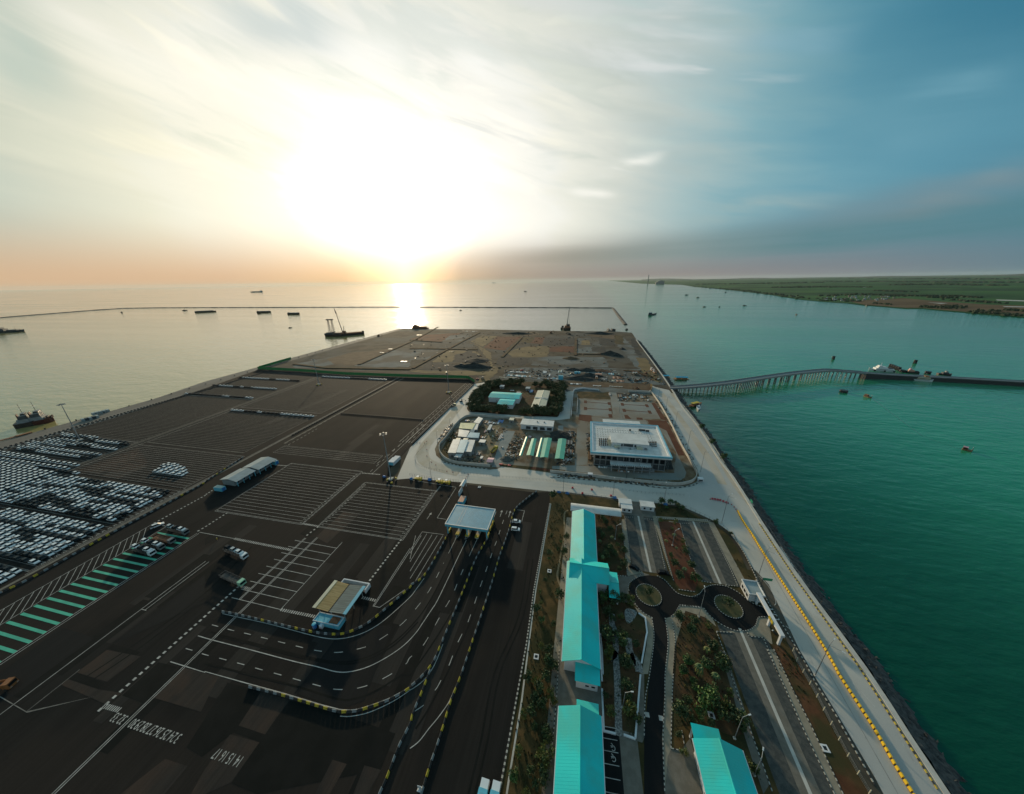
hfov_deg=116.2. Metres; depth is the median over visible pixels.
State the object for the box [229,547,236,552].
loaded car
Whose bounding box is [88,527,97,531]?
parked car
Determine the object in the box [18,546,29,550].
parked car
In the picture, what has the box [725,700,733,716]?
tree
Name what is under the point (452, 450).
site hut
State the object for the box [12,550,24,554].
parked car
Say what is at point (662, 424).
planting bed
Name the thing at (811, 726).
kerb
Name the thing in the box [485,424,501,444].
sandy track
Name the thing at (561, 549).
path
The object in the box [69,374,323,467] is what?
kerb strip
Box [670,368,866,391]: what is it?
bridge
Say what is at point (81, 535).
parked car
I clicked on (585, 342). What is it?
sandy fill
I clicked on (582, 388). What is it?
boundary wall
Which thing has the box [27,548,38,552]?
parked car
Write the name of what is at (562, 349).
laterite fill
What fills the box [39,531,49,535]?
parked car
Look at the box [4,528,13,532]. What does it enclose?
parked car
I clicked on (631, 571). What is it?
path
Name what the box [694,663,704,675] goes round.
palm tree
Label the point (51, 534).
parked car
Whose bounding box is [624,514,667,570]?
car park
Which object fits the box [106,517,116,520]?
parked car
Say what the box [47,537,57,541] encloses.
parked car
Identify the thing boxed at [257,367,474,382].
site fence
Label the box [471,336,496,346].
sandy fill
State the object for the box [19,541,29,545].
parked car
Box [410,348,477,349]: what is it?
earth bund
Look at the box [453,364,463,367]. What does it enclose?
gravel pile
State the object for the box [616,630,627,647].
tree
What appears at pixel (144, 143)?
sky
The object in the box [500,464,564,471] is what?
dry grass
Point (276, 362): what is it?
site fence
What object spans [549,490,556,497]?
tree
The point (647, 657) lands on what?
footpath
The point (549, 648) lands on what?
tree
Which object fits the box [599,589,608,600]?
tree
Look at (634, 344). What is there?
gravel fill
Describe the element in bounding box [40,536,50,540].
parked car
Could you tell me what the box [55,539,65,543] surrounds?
parked car
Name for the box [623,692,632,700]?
tree
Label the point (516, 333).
gravel pile
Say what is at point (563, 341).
gravel fill
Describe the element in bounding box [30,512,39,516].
parked car
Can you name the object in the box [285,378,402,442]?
kerb strip
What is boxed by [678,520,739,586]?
car park
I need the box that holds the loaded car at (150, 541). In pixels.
[146,539,153,544]
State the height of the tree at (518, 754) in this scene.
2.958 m
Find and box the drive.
[629,575,768,793]
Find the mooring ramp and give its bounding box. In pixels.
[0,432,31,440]
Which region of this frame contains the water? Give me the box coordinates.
[0,274,1023,793]
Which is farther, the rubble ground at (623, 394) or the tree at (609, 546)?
the rubble ground at (623, 394)
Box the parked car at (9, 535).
[4,533,15,537]
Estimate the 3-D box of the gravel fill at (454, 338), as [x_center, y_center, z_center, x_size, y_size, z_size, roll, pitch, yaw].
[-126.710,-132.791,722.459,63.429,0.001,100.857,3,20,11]
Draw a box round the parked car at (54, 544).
[48,542,58,546]
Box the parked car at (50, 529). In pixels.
[46,527,55,531]
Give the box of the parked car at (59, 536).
[54,534,63,538]
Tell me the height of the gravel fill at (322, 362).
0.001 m
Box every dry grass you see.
[441,432,457,457]
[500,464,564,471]
[577,392,609,398]
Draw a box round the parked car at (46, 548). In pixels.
[42,545,52,550]
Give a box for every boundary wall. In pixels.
[439,414,514,466]
[550,390,697,485]
[571,387,598,412]
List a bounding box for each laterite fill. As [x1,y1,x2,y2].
[484,336,519,350]
[531,337,544,343]
[549,346,573,352]
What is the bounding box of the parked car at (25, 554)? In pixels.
[20,552,30,556]
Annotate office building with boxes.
[553,699,605,793]
[561,558,619,691]
[570,509,597,561]
[689,723,757,793]
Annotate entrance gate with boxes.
[755,592,784,644]
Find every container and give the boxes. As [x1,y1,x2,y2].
[213,485,225,491]
[388,456,400,465]
[458,479,466,495]
[458,496,465,504]
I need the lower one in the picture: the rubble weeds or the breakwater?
the rubble weeds
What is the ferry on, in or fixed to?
on the water
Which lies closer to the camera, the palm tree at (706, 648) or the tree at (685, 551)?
the palm tree at (706, 648)
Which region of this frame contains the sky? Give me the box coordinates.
[0,0,1023,289]
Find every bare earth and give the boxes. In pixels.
[505,432,531,458]
[588,431,592,465]
[629,395,648,400]
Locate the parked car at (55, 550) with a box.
[49,548,60,552]
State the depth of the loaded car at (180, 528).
163.08 m
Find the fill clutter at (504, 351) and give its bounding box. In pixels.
[410,332,614,372]
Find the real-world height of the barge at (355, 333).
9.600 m
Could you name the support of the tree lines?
on the shore
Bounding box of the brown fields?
[850,298,1023,313]
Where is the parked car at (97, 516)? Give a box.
[92,514,102,518]
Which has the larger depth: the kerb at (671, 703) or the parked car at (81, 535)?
the parked car at (81, 535)
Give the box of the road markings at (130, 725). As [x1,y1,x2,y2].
[0,383,914,793]
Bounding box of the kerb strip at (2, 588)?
[0,377,399,590]
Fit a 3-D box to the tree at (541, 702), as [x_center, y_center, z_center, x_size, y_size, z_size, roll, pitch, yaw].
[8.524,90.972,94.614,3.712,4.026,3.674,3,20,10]
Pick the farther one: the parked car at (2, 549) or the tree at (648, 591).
the parked car at (2, 549)
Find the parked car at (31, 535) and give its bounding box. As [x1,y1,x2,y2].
[25,533,35,537]
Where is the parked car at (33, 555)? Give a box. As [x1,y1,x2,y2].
[27,553,38,558]
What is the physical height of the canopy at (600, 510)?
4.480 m
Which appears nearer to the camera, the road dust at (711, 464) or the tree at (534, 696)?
the tree at (534, 696)
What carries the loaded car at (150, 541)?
on the car carrier at (160, 547)
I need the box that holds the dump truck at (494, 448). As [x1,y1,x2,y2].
[490,445,497,452]
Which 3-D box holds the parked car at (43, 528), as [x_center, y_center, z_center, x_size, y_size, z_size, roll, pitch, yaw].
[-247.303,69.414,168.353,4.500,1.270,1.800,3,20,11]
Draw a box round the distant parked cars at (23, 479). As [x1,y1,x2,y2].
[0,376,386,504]
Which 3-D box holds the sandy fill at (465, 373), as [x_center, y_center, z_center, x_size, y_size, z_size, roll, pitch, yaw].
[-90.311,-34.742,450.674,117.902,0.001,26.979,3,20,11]
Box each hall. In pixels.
[489,392,521,403]
[497,398,515,408]
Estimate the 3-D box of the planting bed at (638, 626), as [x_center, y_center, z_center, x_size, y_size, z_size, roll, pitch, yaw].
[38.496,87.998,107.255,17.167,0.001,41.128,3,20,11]
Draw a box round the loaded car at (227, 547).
[223,544,231,549]
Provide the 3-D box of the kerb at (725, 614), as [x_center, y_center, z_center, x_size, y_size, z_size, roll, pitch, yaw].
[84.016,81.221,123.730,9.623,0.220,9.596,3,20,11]
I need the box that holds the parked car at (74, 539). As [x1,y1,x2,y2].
[69,537,79,541]
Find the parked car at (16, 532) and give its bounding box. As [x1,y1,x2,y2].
[11,530,21,534]
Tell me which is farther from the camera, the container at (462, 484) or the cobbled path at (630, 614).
the container at (462, 484)
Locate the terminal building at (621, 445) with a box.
[590,419,672,474]
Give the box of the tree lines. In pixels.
[661,277,1023,315]
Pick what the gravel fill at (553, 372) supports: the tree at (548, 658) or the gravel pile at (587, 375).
the gravel pile at (587, 375)
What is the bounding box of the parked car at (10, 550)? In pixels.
[4,548,15,552]
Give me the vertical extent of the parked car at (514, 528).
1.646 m
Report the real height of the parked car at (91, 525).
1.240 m
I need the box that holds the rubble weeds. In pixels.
[444,431,684,481]
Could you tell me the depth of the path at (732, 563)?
146.95 m
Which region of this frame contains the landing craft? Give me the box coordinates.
[411,324,428,328]
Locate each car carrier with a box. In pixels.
[130,548,156,556]
[139,542,165,550]
[150,533,175,544]
[165,528,189,535]
[218,570,246,586]
[223,549,248,559]
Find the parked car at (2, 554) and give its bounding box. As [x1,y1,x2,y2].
[0,552,8,556]
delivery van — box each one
[478,777,489,793]
[490,779,501,793]
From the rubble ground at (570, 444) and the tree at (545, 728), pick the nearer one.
the tree at (545, 728)
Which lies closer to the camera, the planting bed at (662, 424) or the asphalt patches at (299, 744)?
the asphalt patches at (299, 744)
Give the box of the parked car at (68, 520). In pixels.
[64,518,74,522]
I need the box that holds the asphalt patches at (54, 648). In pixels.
[0,537,392,708]
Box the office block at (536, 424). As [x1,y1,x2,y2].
[520,419,553,430]
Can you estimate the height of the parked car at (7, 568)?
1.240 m
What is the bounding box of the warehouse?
[531,390,549,409]
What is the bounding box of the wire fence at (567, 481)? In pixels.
[461,471,678,494]
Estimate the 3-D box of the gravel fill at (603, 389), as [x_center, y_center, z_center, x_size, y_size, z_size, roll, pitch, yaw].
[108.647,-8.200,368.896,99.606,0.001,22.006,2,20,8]
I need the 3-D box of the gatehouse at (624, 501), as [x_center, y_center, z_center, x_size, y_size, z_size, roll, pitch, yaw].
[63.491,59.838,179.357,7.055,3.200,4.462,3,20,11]
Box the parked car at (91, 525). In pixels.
[86,523,96,526]
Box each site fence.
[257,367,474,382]
[259,357,290,366]
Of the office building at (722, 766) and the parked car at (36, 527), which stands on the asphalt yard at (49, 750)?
the parked car at (36, 527)
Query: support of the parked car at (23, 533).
on the asphalt yard at (49, 750)
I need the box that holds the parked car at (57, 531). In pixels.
[53,529,62,533]
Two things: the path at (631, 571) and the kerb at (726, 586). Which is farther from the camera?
the path at (631, 571)
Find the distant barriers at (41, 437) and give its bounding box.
[0,370,473,500]
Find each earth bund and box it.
[293,363,410,369]
[357,327,437,364]
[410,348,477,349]
[412,332,479,367]
[501,337,522,356]
[574,338,576,354]
[623,370,647,375]
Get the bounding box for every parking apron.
[552,427,685,479]
[575,423,587,464]
[578,399,611,416]
[593,417,647,423]
[610,392,622,419]
[619,402,659,418]
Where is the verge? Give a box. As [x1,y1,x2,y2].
[771,644,867,793]
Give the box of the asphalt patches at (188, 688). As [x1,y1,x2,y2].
[61,512,380,793]
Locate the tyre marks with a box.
[84,535,533,793]
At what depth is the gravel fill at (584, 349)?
577.49 m
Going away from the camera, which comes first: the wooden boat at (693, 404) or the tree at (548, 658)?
the tree at (548, 658)
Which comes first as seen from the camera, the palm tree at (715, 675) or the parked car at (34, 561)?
the palm tree at (715, 675)
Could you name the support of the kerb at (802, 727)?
on the path at (815, 745)
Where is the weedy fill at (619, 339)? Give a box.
[614,335,623,343]
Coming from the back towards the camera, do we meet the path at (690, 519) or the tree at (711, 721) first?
the path at (690, 519)
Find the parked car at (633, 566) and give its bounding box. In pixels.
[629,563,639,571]
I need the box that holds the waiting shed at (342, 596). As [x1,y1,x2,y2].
[312,578,370,629]
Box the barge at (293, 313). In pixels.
[287,312,299,314]
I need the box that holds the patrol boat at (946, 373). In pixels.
[936,369,951,375]
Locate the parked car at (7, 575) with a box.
[2,572,15,578]
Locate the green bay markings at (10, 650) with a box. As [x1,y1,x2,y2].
[0,532,188,661]
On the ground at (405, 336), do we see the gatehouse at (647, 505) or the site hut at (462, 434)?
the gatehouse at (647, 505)
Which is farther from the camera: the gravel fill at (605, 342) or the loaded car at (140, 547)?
the gravel fill at (605, 342)
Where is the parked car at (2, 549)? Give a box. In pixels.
[0,546,8,551]
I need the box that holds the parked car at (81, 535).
[75,533,86,537]
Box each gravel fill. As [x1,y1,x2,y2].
[293,356,335,367]
[355,350,410,366]
[409,349,438,359]
[419,363,456,369]
[441,335,470,341]
[453,351,480,362]
[496,358,529,365]
[503,367,664,384]
[531,356,608,366]
[543,338,574,344]
[565,386,647,393]
[577,338,601,345]
[577,347,602,352]
[591,347,606,351]
[598,339,615,345]
[615,337,640,368]
[631,338,638,347]
[634,349,641,355]
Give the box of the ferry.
[869,364,895,372]
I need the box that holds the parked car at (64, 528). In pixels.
[59,526,68,530]
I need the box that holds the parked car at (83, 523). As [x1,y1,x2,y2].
[79,521,88,525]
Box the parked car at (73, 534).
[69,532,78,536]
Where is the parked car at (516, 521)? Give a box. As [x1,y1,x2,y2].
[512,519,520,523]
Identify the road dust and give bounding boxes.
[416,405,463,475]
[659,393,726,484]
[670,393,753,505]
[780,547,822,614]
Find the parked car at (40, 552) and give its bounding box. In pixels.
[34,549,45,554]
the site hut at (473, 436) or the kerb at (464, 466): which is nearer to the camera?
the kerb at (464, 466)
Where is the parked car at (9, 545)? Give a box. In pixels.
[4,543,15,547]
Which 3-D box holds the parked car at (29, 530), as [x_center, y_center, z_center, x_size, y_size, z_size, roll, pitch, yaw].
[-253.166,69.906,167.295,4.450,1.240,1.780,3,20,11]
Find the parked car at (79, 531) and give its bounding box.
[74,529,84,533]
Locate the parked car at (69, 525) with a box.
[65,523,75,526]
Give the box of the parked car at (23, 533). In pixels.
[18,531,27,535]
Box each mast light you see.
[56,403,83,440]
[379,432,393,480]
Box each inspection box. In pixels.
[707,711,715,719]
[820,743,830,752]
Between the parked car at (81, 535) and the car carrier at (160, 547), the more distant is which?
the parked car at (81, 535)
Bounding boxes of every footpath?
[635,607,652,673]
[636,672,643,741]
[662,606,715,784]
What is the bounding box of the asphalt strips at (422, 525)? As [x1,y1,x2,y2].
[14,383,478,793]
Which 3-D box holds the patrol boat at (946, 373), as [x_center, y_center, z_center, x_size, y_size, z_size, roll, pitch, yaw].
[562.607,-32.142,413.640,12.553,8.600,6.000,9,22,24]
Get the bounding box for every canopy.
[445,504,495,537]
[570,503,620,517]
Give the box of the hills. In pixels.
[641,274,1023,280]
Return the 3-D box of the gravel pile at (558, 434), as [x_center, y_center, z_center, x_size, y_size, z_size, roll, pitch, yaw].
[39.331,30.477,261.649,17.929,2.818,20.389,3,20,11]
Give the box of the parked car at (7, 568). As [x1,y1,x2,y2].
[1,566,12,571]
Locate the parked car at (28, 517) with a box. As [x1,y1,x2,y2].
[24,515,33,518]
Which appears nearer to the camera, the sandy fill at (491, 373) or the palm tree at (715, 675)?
the palm tree at (715, 675)
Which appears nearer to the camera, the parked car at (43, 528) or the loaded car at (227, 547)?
the loaded car at (227, 547)
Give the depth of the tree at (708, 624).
115.64 m
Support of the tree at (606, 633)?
on the planting bed at (638, 626)
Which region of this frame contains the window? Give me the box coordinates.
[622,457,636,461]
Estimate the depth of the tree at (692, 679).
100.06 m
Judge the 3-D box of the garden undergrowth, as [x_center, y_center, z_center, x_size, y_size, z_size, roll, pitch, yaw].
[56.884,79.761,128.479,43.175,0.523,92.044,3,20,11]
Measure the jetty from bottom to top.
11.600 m
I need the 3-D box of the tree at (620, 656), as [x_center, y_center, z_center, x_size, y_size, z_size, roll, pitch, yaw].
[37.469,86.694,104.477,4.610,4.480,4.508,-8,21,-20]
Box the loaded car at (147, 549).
[142,546,151,551]
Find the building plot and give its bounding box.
[435,391,698,486]
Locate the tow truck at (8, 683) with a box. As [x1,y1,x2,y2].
[0,677,18,690]
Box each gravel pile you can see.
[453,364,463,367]
[462,363,492,368]
[465,358,489,362]
[500,456,514,462]
[503,332,530,333]
[550,430,569,439]
[563,357,579,359]
[563,376,596,380]
[564,368,578,371]
[573,373,603,377]
[578,368,595,371]
[584,331,612,334]
[595,369,612,371]
[600,351,618,355]
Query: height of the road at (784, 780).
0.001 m
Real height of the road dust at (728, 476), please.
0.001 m
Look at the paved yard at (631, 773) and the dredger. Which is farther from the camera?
the dredger
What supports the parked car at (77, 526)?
on the asphalt yard at (49, 750)
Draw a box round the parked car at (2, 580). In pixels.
[0,577,6,583]
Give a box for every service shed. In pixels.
[220,468,255,485]
[243,457,276,473]
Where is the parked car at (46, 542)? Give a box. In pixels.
[40,540,51,545]
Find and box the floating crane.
[563,306,570,329]
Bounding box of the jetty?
[860,371,1023,386]
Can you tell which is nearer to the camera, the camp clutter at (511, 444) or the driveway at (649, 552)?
the driveway at (649, 552)
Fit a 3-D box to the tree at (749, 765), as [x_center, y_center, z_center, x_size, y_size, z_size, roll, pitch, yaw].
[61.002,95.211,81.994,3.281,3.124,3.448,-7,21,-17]
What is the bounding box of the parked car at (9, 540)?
[4,538,15,542]
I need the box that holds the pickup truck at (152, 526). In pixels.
[150,522,164,528]
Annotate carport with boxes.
[519,437,527,458]
[527,438,536,455]
[536,438,543,456]
[540,438,551,460]
[555,438,565,461]
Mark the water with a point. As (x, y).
(902, 540)
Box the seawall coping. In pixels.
[636,340,949,793]
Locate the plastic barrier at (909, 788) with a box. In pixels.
[907,786,912,792]
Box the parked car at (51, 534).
[47,532,56,536]
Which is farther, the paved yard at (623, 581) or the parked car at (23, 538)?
the parked car at (23, 538)
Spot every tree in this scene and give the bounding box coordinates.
[467,404,476,410]
[490,405,497,411]
[498,405,507,412]
[507,766,518,783]
[514,743,523,759]
[518,378,526,383]
[519,407,526,413]
[520,707,526,719]
[522,670,533,683]
[522,785,530,793]
[526,701,536,718]
[526,762,535,778]
[530,407,538,414]
[530,690,539,703]
[530,720,537,731]
[531,603,541,612]
[531,675,540,686]
[531,775,539,791]
[534,680,544,693]
[534,740,555,766]
[535,696,546,712]
[538,616,544,622]
[538,760,549,771]
[538,763,550,790]
[540,668,550,682]
[541,722,552,737]
[542,644,552,654]
[543,651,555,668]
[543,730,554,744]
[544,409,552,414]
[546,685,555,700]
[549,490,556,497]
[550,388,557,395]
[550,396,557,401]
[550,695,557,704]
[551,659,558,670]
[554,586,564,600]
[556,404,563,411]
[557,395,565,401]
[560,547,567,554]
[598,595,607,604]
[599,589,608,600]
[600,621,615,642]
[602,548,610,557]
[602,691,609,700]
[603,643,613,656]
[604,649,611,660]
[605,704,616,717]
[606,544,612,551]
[607,589,620,605]
[607,613,616,621]
[616,592,626,602]
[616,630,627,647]
[617,612,624,619]
[618,653,632,668]
[619,652,634,668]
[619,676,634,690]
[620,558,629,566]
[621,545,627,552]
[622,699,636,717]
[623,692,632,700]
[626,594,634,605]
[632,640,640,647]
[632,712,642,724]
[644,585,653,594]
[658,497,665,503]
[669,558,679,565]
[671,698,692,720]
[674,569,684,579]
[674,609,685,622]
[674,730,682,739]
[678,664,688,675]
[679,663,687,673]
[679,747,688,757]
[681,548,689,554]
[682,653,694,665]
[682,694,693,705]
[686,622,696,634]
[687,560,696,567]
[687,713,697,725]
[688,615,699,623]
[689,676,697,684]
[690,570,702,582]
[690,681,699,691]
[693,703,707,721]
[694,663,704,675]
[696,684,720,712]
[700,656,712,668]
[701,655,713,670]
[703,646,710,654]
[704,619,711,628]
[706,680,720,697]
[707,639,723,651]
[707,716,715,727]
[711,672,720,680]
[713,651,731,671]
[714,650,732,672]
[714,703,730,721]
[719,694,733,708]
[722,596,736,608]
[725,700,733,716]
[726,687,734,696]
[729,707,756,728]
[735,720,748,737]
[746,756,755,775]
[750,761,760,779]
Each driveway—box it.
[634,516,656,572]
[688,521,726,584]
[734,631,820,793]
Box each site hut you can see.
[448,439,459,456]
[454,453,462,460]
[456,440,467,457]
[458,429,468,439]
[459,423,475,431]
[464,440,474,455]
[467,432,479,440]
[473,424,478,432]
[474,417,482,426]
[479,439,485,444]
[486,458,493,464]
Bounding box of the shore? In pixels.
[607,274,1023,316]
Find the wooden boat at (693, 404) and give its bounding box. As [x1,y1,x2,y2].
[689,401,701,406]
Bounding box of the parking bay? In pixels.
[603,728,623,793]
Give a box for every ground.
[271,328,913,793]
[467,382,559,415]
[566,432,574,452]
[617,393,626,400]
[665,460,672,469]
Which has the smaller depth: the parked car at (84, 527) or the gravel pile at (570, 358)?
the parked car at (84, 527)
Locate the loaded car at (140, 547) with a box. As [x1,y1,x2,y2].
[136,545,145,550]
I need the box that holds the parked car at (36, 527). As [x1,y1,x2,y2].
[31,525,41,529]
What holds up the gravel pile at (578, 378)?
on the gravel fill at (553, 372)
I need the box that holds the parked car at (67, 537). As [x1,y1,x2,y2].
[62,535,72,539]
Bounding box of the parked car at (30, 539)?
[25,537,35,541]
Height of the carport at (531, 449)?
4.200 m
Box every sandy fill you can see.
[412,370,487,375]
[432,350,481,362]
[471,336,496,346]
[471,343,498,382]
[507,346,549,356]
[581,340,590,344]
[635,357,661,381]
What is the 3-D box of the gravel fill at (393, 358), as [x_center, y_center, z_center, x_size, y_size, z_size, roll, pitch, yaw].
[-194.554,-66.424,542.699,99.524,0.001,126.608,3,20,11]
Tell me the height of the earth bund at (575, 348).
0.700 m
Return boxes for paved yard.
[541,659,602,793]
[618,573,648,605]
[619,731,642,793]
[620,502,655,517]
[665,739,702,793]
[724,617,771,643]
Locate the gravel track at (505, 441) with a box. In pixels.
[492,431,514,466]
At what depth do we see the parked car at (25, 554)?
151.81 m
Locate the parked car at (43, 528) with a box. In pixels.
[38,526,47,530]
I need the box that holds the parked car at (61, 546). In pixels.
[56,544,66,548]
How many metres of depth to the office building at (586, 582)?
113.67 m
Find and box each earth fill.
[327,351,369,363]
[340,348,391,365]
[519,331,543,335]
[565,381,650,390]
[585,331,614,338]
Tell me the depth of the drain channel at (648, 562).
152.03 m
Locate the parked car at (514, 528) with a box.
[511,526,519,530]
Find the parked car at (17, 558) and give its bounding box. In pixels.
[12,555,23,560]
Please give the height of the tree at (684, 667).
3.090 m
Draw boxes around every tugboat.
[13,405,33,428]
[27,403,54,425]
[905,367,919,373]
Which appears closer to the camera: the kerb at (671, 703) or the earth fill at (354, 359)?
the kerb at (671, 703)
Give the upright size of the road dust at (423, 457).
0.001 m
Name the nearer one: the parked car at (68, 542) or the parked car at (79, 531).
the parked car at (68, 542)
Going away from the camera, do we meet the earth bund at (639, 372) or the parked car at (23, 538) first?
the parked car at (23, 538)
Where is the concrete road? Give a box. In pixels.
[397,382,942,793]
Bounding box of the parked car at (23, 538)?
[18,536,28,540]
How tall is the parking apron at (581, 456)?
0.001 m
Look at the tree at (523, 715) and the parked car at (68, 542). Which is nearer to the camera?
the tree at (523, 715)
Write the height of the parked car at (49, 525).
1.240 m
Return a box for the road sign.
[760,578,772,586]
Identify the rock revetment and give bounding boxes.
[637,340,970,793]
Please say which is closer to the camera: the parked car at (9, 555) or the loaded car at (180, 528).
the parked car at (9, 555)
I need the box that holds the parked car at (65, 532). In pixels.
[60,530,71,534]
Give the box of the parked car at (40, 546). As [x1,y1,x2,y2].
[34,544,44,548]
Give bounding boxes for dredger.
[0,327,24,332]
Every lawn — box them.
[500,493,866,793]
[636,584,660,604]
[715,595,742,617]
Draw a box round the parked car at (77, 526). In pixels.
[73,524,81,528]
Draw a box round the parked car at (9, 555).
[4,553,16,558]
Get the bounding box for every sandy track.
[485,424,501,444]
[485,431,501,456]
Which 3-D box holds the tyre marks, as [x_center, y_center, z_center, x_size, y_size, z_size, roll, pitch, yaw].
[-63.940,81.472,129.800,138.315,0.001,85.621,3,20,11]
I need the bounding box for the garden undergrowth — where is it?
[598,515,690,734]
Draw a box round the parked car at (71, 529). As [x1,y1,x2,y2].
[66,527,76,531]
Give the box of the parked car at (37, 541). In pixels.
[33,539,42,543]
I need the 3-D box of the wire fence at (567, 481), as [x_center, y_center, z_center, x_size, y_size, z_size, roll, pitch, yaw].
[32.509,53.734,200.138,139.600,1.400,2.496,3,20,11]
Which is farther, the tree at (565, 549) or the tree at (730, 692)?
the tree at (565, 549)
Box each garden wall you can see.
[599,632,603,674]
[600,643,602,681]
[601,688,615,734]
[624,733,634,739]
[634,674,640,738]
[638,613,647,663]
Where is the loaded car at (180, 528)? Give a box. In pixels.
[176,526,185,530]
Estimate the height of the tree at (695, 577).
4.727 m
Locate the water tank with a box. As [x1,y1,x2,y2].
[312,622,316,628]
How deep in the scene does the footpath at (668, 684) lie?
104.31 m
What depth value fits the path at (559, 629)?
125.49 m
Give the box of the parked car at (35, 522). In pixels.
[31,520,41,524]
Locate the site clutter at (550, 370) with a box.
[505,368,664,383]
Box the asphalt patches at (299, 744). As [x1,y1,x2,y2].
[69,477,394,793]
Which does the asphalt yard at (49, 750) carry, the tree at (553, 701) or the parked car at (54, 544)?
the parked car at (54, 544)
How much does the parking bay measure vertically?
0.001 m
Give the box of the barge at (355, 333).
[346,330,363,335]
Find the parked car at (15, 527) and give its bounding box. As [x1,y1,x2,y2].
[11,525,20,529]
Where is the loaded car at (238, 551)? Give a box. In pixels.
[235,549,243,554]
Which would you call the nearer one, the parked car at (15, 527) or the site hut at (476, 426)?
the parked car at (15, 527)
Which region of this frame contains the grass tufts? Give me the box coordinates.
[509,502,808,792]
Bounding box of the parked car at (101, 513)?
[98,511,107,515]
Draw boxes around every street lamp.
[733,713,750,739]
[752,747,763,776]
[813,638,845,676]
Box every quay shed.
[80,415,99,421]
[91,409,109,415]
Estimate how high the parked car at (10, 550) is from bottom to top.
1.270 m
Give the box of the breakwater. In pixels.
[0,306,627,324]
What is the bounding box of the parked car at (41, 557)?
[35,555,47,559]
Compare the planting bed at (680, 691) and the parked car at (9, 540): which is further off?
the parked car at (9, 540)
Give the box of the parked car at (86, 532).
[82,530,92,534]
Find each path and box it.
[553,517,571,659]
[556,510,567,585]
[609,613,622,736]
[622,519,642,575]
[625,608,636,622]
[625,637,642,672]
[652,516,708,521]
[653,518,672,575]
[708,521,743,585]
[720,650,768,793]
[769,649,841,793]
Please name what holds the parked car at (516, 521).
on the asphalt yard at (49, 750)
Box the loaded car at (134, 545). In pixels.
[130,543,138,548]
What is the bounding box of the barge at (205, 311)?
[195,310,215,312]
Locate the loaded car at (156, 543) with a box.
[152,541,161,545]
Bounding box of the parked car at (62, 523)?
[58,521,67,525]
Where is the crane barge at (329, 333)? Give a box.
[324,309,346,336]
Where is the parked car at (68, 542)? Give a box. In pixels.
[62,540,73,544]
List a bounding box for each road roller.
[414,475,421,480]
[436,478,442,483]
[443,479,450,484]
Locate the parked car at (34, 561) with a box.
[28,559,40,564]
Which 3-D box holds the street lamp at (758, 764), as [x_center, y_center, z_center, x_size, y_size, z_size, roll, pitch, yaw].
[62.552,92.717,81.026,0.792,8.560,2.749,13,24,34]
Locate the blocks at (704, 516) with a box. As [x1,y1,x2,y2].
[654,501,737,543]
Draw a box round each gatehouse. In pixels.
[618,498,631,506]
[620,503,632,512]
[639,500,655,511]
[740,579,765,602]
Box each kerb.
[443,461,487,468]
[500,503,549,785]
[550,476,699,487]
[550,650,559,760]
[636,584,661,605]
[644,620,653,737]
[656,517,673,580]
[657,575,697,596]
[662,618,667,793]
[670,644,675,747]
[681,605,767,630]
[695,584,762,606]
[709,524,737,585]
[714,595,743,618]
[729,670,772,790]
[731,531,875,785]
[747,632,778,673]
[759,523,937,788]
[767,649,834,793]
[774,650,843,793]
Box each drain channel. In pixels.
[506,504,550,793]
[638,516,651,571]
[692,521,720,583]
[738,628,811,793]
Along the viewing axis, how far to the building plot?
245.41 m
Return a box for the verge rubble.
[437,400,693,485]
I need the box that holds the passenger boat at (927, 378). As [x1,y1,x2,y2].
[914,373,933,381]
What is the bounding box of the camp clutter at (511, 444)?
[449,393,650,464]
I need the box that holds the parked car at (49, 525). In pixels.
[45,523,55,527]
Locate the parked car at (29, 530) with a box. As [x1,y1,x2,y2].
[25,528,35,532]
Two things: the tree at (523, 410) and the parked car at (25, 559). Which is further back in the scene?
the tree at (523, 410)
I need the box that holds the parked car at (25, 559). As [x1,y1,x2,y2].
[19,557,30,562]
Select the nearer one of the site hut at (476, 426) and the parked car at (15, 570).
the parked car at (15, 570)
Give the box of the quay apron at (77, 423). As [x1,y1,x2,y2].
[0,328,404,450]
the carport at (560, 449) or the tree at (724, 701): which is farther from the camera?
the carport at (560, 449)
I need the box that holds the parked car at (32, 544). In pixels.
[26,542,37,547]
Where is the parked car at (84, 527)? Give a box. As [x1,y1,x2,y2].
[80,526,89,529]
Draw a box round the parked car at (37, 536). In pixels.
[33,534,42,538]
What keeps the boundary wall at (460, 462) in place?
on the ground at (405, 336)
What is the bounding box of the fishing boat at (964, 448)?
[962,446,973,451]
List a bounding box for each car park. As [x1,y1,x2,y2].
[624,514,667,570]
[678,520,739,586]
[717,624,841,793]
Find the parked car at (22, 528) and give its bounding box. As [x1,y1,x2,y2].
[18,526,27,530]
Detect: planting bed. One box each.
[531,467,560,470]
[578,414,591,421]
[596,515,626,575]
[601,601,645,732]
[622,409,651,413]
[648,420,683,454]
[652,403,666,420]
[658,521,697,590]
[673,611,742,736]
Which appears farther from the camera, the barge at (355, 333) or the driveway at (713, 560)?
the barge at (355, 333)
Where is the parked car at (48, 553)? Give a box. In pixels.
[43,551,54,556]
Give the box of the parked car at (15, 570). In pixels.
[9,568,22,573]
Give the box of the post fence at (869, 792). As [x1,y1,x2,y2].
[792,648,871,793]
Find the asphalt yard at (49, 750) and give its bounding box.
[0,367,549,793]
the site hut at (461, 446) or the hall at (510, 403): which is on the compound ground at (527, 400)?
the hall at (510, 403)

